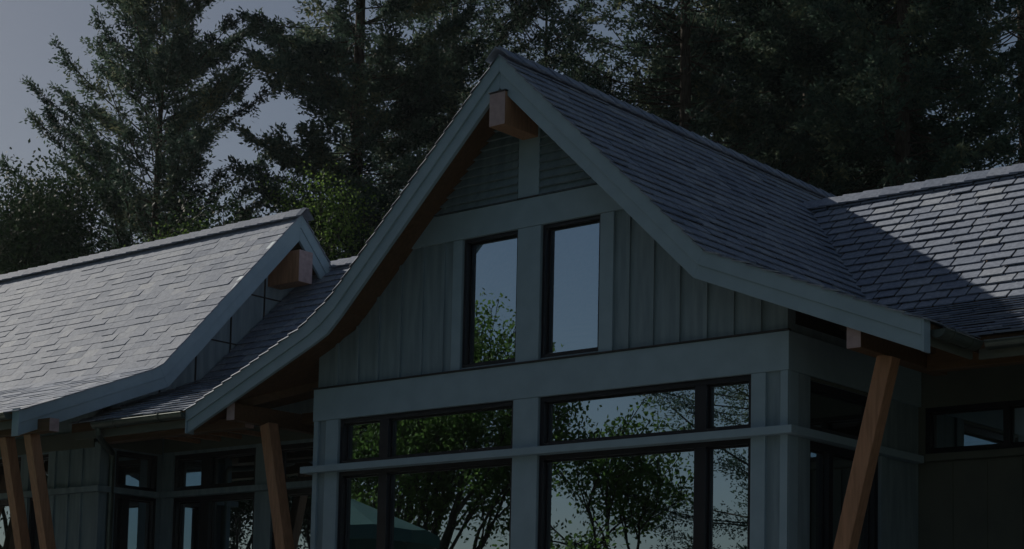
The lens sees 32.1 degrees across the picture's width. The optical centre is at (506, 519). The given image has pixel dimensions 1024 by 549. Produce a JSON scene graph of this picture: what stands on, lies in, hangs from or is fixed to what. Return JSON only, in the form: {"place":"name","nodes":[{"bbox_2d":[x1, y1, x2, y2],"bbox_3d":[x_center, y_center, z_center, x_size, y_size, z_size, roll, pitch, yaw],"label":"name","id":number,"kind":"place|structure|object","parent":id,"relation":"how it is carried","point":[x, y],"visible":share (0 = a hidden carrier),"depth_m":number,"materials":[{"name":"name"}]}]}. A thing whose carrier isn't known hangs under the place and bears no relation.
{"place":"outdoors","nodes":[
{"label":"outdoors","id":0,"kind":"place"},
{"bbox_2d":[0,0,1018,256],"label":"sky","id":1,"kind":"structure","parent":0,"point":[26,26],"materials":[{"name":"grey"}]},
{"bbox_3d":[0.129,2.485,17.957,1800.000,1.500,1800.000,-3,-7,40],"label":"ground","id":2,"kind":"structure","parent":0,"visible":0},
{"bbox_2d":[0,139,154,273],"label":"maple tree","id":3,"kind":"object","parent":2,"relation":"on","point":[43,255],"visible":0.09,"depth_m":36.73,"materials":[{"name":"green plant"}]},
{"bbox_2d":[0,144,157,274],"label":"maple tree","id":4,"kind":"object","parent":2,"relation":"on","point":[69,192],"visible":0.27,"depth_m":38.05,"materials":[{"name":"green plant"}]},
{"bbox_2d":[0,0,284,260],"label":"fir tree","id":5,"kind":"object","parent":2,"relation":"on","point":[174,59],"visible":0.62,"depth_m":41.83,"materials":[{"name":"green plant"}]},
{"bbox_2d":[75,150,387,260],"bbox_3d":[-5.684,-1.949,39.268,9.042,11.331,10.123,3,-5,-14],"label":"maple tree","id":6,"kind":"object","parent":2,"relation":"on","point":[207,223],"visible":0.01,"depth_m":36.68,"materials":[{"name":"green plant"}]},
{"bbox_2d":[124,151,387,260],"bbox_3d":[-6.491,-2.232,36.469,9.224,11.310,5.128,0,-5,16],"label":"maple tree","id":7,"kind":"object","parent":2,"relation":"on","point":[332,210],"visible":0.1,"depth_m":35.95,"materials":[{"name":"green plant"}]},
{"bbox_2d":[219,0,498,259],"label":"fir tree","id":8,"kind":"object","parent":2,"relation":"on","point":[434,78],"visible":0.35,"depth_m":40.45,"materials":[{"name":"green plant"}]},
{"bbox_2d":[331,0,578,257],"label":"fir tree","id":9,"kind":"object","parent":2,"relation":"on","point":[502,36],"visible":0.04,"depth_m":45.85,"materials":[{"name":"green plant"}]},
{"bbox_2d":[469,0,624,95],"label":"fir tree","id":10,"kind":"object","parent":2,"relation":"on","point":[526,21],"visible":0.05,"depth_m":44.95,"materials":[{"name":"green plant"}]},
{"bbox_2d":[526,0,870,194],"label":"fir tree","id":11,"kind":"object","parent":2,"relation":"on","point":[641,46],"visible":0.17,"depth_m":39.94,"materials":[{"name":"green plant"}]},
{"bbox_2d":[629,0,856,177],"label":"fir tree","id":12,"kind":"object","parent":2,"relation":"on","point":[663,114],"visible":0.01,"depth_m":53.81,"materials":[{"name":"green plant"}]},
{"bbox_2d":[631,0,1023,195],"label":"fir tree","id":13,"kind":"object","parent":2,"relation":"on","point":[843,169],"visible":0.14,"depth_m":41.13,"materials":[{"name":"green plant"}]},
{"bbox_2d":[723,1,966,190],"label":"fir tree","id":14,"kind":"object","parent":2,"relation":"on","point":[756,113],"depth_m":51.79,"materials":[{"name":"green plant"}]},
{"bbox_2d":[740,0,1023,195],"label":"fir tree","id":15,"kind":"object","parent":2,"relation":"on","point":[828,18],"visible":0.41,"depth_m":36.86,"materials":[{"name":"green plant"}]},
{"bbox_2d":[876,0,1023,171],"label":"fir tree","id":16,"kind":"object","parent":2,"relation":"on","point":[1020,16],"visible":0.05,"depth_m":42.13,"materials":[{"name":"green plant"}]},
{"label":"terrace","id":17,"kind":"structure","parent":0,"visible":0},
{"bbox_2d":[0,46,1023,548],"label":"timber lodge","id":18,"kind":"structure","parent":17,"relation":"on","point":[546,308],"depth_m":18.76,"materials":[{"name":"wood"}]},
{"bbox_2d":[0,500,14,548],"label":"window","id":19,"kind":"structure","parent":18,"relation":"in","point":[6,532],"depth_m":24.13,"materials":[{"name":"glass"}]},
{"bbox_2d":[0,457,20,492],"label":"window","id":20,"kind":"structure","parent":18,"relation":"in","point":[3,489],"depth_m":24.26,"materials":[{"name":"glass"}]},
{"bbox_2d":[29,498,39,548],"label":"window","id":21,"kind":"structure","parent":18,"relation":"in","point":[33,534],"depth_m":23.68,"materials":[{"name":"glass"}]},
{"bbox_2d":[30,454,48,490],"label":"window","id":22,"kind":"structure","parent":18,"relation":"in","point":[45,456],"depth_m":23.65,"materials":[{"name":"glass"}]},
{"bbox_2d":[113,494,155,548],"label":"window","id":23,"kind":"structure","parent":18,"relation":"in","point":[134,516],"depth_m":23.25,"materials":[{"name":"glass"}]},
{"bbox_2d":[115,451,157,491],"bbox_3d":[-4.885,-0.621,23.271,0.113,0.490,0.680,-3,-7,40],"label":"window","id":24,"kind":"structure","parent":18,"relation":"in","point":[137,471],"depth_m":23.31,"materials":[{"name":"glass"}]},
{"bbox_2d":[172,492,254,548],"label":"window","id":25,"kind":"structure","parent":18,"relation":"in","point":[225,521],"depth_m":22.89,"materials":[{"name":"glass"}]},
{"bbox_2d":[174,448,255,490],"bbox_3d":[-3.716,-0.628,22.918,1.610,0.490,0.113,-3,-7,40],"label":"window","id":26,"kind":"structure","parent":18,"relation":"in","point":[228,468],"depth_m":22.95,"materials":[{"name":"glass"}]},
{"bbox_2d":[272,488,311,548],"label":"window","id":27,"kind":"structure","parent":18,"relation":"in","point":[299,500],"depth_m":21.88,"materials":[{"name":"glass"}]},
{"bbox_2d":[281,442,312,481],"bbox_3d":[-2.253,-0.707,21.700,1.580,0.490,0.113,-3,-7,40],"label":"window","id":28,"kind":"structure","parent":18,"relation":"in","point":[295,456],"depth_m":21.99,"materials":[{"name":"glass"}]},
{"bbox_2d":[337,458,511,548],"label":"window","id":29,"kind":"structure","parent":18,"relation":"in","point":[458,505],"depth_m":19.16,"materials":[{"name":"glass"}]},
{"bbox_2d":[340,401,512,463],"bbox_3d":[-0.857,-0.917,19.242,2.557,0.525,0.113,-3,-7,40],"label":"window","id":30,"kind":"structure","parent":18,"relation":"in","point":[487,426],"depth_m":19.24,"materials":[{"name":"glass"}]},
{"bbox_2d":[462,230,517,367],"bbox_3d":[-0.131,-2.314,18.785,0.766,1.394,0.113,-3,-7,40],"label":"window","id":31,"kind":"structure","parent":18,"relation":"in","point":[490,264],"depth_m":18.84,"materials":[{"name":"glass"}]},
{"bbox_2d":[541,214,600,357],"bbox_3d":[0.694,-2.358,18.099,0.762,1.394,0.113,-3,-7,40],"label":"window","id":32,"kind":"structure","parent":18,"relation":"in","point":[571,248],"depth_m":18.15,"materials":[{"name":"glass"}]},
{"bbox_2d":[538,438,750,548],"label":"window","id":33,"kind":"structure","parent":18,"relation":"in","point":[688,495],"depth_m":17.30,"materials":[{"name":"glass"}]},
{"bbox_2d":[540,374,750,445],"bbox_3d":[1.355,-1.037,17.401,2.544,0.525,0.113,-3,-7,40],"label":"window","id":34,"kind":"structure","parent":18,"relation":"in","point":[715,404],"depth_m":17.38,"materials":[{"name":"glass"}]},
{"bbox_2d":[810,381,866,439],"bbox_3d":[3.204,-1.002,17.158,0.113,0.490,1.380,-3,-7,40],"label":"window","id":35,"kind":"structure","parent":18,"relation":"in","point":[835,411],"depth_m":17.12,"materials":[{"name":"glass"}]},
{"bbox_2d":[809,441,877,548],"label":"window","id":36,"kind":"structure","parent":18,"relation":"in","point":[830,466],"depth_m":16.90,"materials":[{"name":"glass"}]},
{"bbox_2d":[926,400,1023,453],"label":"window","id":37,"kind":"structure","parent":18,"relation":"in","point":[993,425],"depth_m":17.96,"materials":[{"name":"glass"}]}
]}

